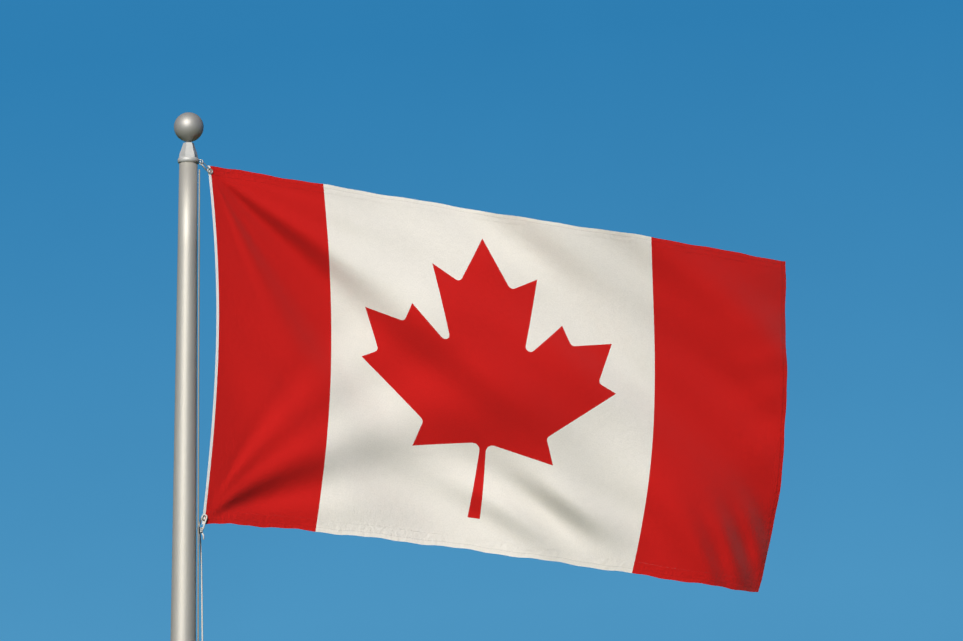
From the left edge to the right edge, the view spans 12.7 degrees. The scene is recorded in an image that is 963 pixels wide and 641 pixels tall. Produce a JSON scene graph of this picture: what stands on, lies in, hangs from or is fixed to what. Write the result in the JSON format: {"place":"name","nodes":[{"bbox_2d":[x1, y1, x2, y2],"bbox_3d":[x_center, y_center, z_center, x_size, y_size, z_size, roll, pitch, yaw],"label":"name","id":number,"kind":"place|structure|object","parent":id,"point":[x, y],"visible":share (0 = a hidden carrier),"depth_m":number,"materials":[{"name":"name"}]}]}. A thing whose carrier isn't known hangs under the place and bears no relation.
{"place":"outdoors","nodes":[
{"label":"outdoors","id":0,"kind":"place"},
{"bbox_2d":[170,112,786,640],"bbox_3d":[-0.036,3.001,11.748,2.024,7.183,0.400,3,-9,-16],"label":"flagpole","id":1,"kind":"object","parent":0,"point":[394,368],"visible":1,"depth_m":12.23,"materials":[{"name":"fabric"}]},
{"bbox_2d":[0,0,962,640],"label":"sky","id":2,"kind":"structure","parent":0,"point":[821,138],"materials":[{"name":"blue"}]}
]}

